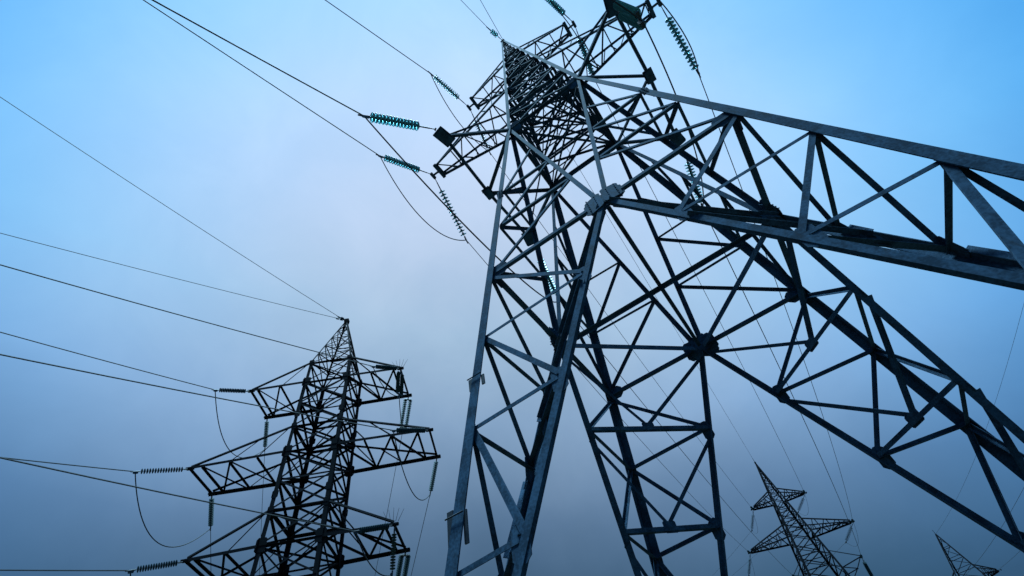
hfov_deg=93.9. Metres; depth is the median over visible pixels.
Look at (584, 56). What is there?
insulator string
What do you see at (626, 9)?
jumper wire
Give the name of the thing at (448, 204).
insulator string
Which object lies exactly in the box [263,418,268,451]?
insulator string
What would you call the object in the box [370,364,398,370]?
insulator string
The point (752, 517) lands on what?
insulator string
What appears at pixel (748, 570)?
insulator string
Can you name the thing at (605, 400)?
conductor wire
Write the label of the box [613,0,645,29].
insulator string
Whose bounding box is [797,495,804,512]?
insulator string
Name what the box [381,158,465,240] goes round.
jumper wire
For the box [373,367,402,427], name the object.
jumper wire
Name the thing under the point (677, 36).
insulator string
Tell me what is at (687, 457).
conductor wire
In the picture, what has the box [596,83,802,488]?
conductor wire
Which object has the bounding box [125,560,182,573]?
insulator string
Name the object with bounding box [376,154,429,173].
insulator string
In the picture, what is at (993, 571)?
transmission tower
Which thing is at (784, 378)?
conductor wire
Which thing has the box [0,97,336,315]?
earth wire
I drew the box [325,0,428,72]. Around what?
conductor wire
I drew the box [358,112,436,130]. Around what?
insulator string
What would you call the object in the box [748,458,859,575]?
transmission tower
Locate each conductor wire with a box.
[0,264,371,365]
[0,332,210,388]
[0,354,390,429]
[0,457,354,530]
[0,569,127,570]
[4,457,130,471]
[143,0,378,154]
[152,0,362,114]
[259,452,264,574]
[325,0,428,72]
[375,436,401,573]
[411,497,429,574]
[468,242,742,546]
[491,154,750,506]
[580,326,789,572]
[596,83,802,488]
[699,77,851,515]
[711,226,860,554]
[970,488,1023,569]
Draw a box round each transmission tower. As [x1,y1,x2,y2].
[180,318,440,575]
[430,0,1023,575]
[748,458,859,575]
[932,530,1000,575]
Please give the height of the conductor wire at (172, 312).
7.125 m
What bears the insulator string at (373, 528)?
attached to the transmission tower at (321, 537)
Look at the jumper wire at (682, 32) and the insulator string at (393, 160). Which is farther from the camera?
the insulator string at (393, 160)
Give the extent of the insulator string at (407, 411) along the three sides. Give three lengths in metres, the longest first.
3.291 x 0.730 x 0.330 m
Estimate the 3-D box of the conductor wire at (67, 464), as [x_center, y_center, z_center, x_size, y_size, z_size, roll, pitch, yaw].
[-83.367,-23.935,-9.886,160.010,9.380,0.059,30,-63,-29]
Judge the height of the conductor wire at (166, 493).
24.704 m
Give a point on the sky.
(123, 82)
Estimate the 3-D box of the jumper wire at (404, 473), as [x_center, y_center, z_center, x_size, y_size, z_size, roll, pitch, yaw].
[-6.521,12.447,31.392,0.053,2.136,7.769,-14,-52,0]
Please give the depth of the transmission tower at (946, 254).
10.49 m
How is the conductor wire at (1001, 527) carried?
attached to the transmission tower at (993, 571)
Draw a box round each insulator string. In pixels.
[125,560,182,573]
[131,467,189,473]
[208,494,213,530]
[212,388,250,392]
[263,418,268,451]
[351,523,392,533]
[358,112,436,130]
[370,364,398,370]
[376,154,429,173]
[390,428,427,432]
[390,526,396,575]
[395,369,403,398]
[395,551,410,575]
[399,396,411,427]
[428,71,466,105]
[429,457,437,496]
[435,179,467,243]
[471,111,490,154]
[486,26,501,39]
[537,259,555,294]
[545,0,571,20]
[575,26,593,73]
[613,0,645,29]
[659,4,700,77]
[684,160,702,205]
[747,554,750,575]
[750,510,753,531]
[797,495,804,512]
[845,523,852,542]
[862,559,872,575]
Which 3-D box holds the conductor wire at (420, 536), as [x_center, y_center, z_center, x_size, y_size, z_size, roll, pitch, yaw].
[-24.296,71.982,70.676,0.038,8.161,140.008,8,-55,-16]
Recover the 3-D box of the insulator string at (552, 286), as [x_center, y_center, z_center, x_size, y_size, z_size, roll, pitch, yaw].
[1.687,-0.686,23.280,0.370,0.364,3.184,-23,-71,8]
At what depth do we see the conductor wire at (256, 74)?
21.13 m
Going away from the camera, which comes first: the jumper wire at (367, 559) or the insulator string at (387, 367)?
the jumper wire at (367, 559)
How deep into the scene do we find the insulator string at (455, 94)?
29.18 m
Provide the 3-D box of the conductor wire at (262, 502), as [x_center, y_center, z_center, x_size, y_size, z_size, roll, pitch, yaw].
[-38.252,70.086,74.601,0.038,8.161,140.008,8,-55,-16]
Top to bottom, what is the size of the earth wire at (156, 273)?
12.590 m
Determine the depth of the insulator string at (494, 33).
34.89 m
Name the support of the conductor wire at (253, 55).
attached to the insulator string at (393, 121)
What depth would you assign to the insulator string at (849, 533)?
72.00 m
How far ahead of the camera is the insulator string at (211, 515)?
33.05 m
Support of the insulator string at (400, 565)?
attached to the transmission tower at (321, 537)
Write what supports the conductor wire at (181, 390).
attached to the insulator string at (410, 430)
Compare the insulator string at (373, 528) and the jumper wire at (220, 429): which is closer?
the insulator string at (373, 528)
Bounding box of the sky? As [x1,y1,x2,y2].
[0,0,1023,575]
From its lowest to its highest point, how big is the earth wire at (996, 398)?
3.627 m
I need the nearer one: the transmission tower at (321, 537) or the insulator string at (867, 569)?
the transmission tower at (321, 537)
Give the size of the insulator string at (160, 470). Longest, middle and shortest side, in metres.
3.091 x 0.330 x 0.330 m
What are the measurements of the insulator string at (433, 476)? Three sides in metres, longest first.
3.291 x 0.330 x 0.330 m
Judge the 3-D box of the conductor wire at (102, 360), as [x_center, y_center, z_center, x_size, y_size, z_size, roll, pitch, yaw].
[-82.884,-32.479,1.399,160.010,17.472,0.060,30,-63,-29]
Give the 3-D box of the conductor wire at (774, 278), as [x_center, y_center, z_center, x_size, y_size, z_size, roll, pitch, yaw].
[29.541,12.202,46.476,0.041,5.506,77.748,-32,-54,14]
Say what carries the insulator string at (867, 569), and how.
attached to the transmission tower at (786, 531)
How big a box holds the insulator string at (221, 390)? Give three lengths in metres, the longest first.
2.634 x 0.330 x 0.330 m
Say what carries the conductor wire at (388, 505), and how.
attached to the insulator string at (407, 411)
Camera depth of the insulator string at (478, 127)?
30.64 m
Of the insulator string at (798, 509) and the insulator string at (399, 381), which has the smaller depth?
the insulator string at (399, 381)
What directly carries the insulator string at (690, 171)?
attached to the transmission tower at (946, 254)
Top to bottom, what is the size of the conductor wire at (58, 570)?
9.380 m
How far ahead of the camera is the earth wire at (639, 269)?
48.87 m
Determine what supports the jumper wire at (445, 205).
hanging from the insulator string at (552, 286)
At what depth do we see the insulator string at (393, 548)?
25.88 m
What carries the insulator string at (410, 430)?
attached to the transmission tower at (321, 537)
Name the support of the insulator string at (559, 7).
attached to the transmission tower at (946, 254)
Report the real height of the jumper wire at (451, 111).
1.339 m
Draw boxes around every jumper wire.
[135,474,209,547]
[215,392,263,457]
[355,532,391,575]
[365,118,555,302]
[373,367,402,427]
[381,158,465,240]
[393,432,429,500]
[431,75,486,149]
[549,0,592,72]
[611,0,703,205]
[659,0,698,71]
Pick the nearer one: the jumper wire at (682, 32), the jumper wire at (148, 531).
the jumper wire at (682, 32)
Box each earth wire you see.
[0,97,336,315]
[1,233,334,317]
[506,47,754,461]
[937,304,1023,531]
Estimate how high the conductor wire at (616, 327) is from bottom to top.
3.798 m
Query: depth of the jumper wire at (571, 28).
26.04 m

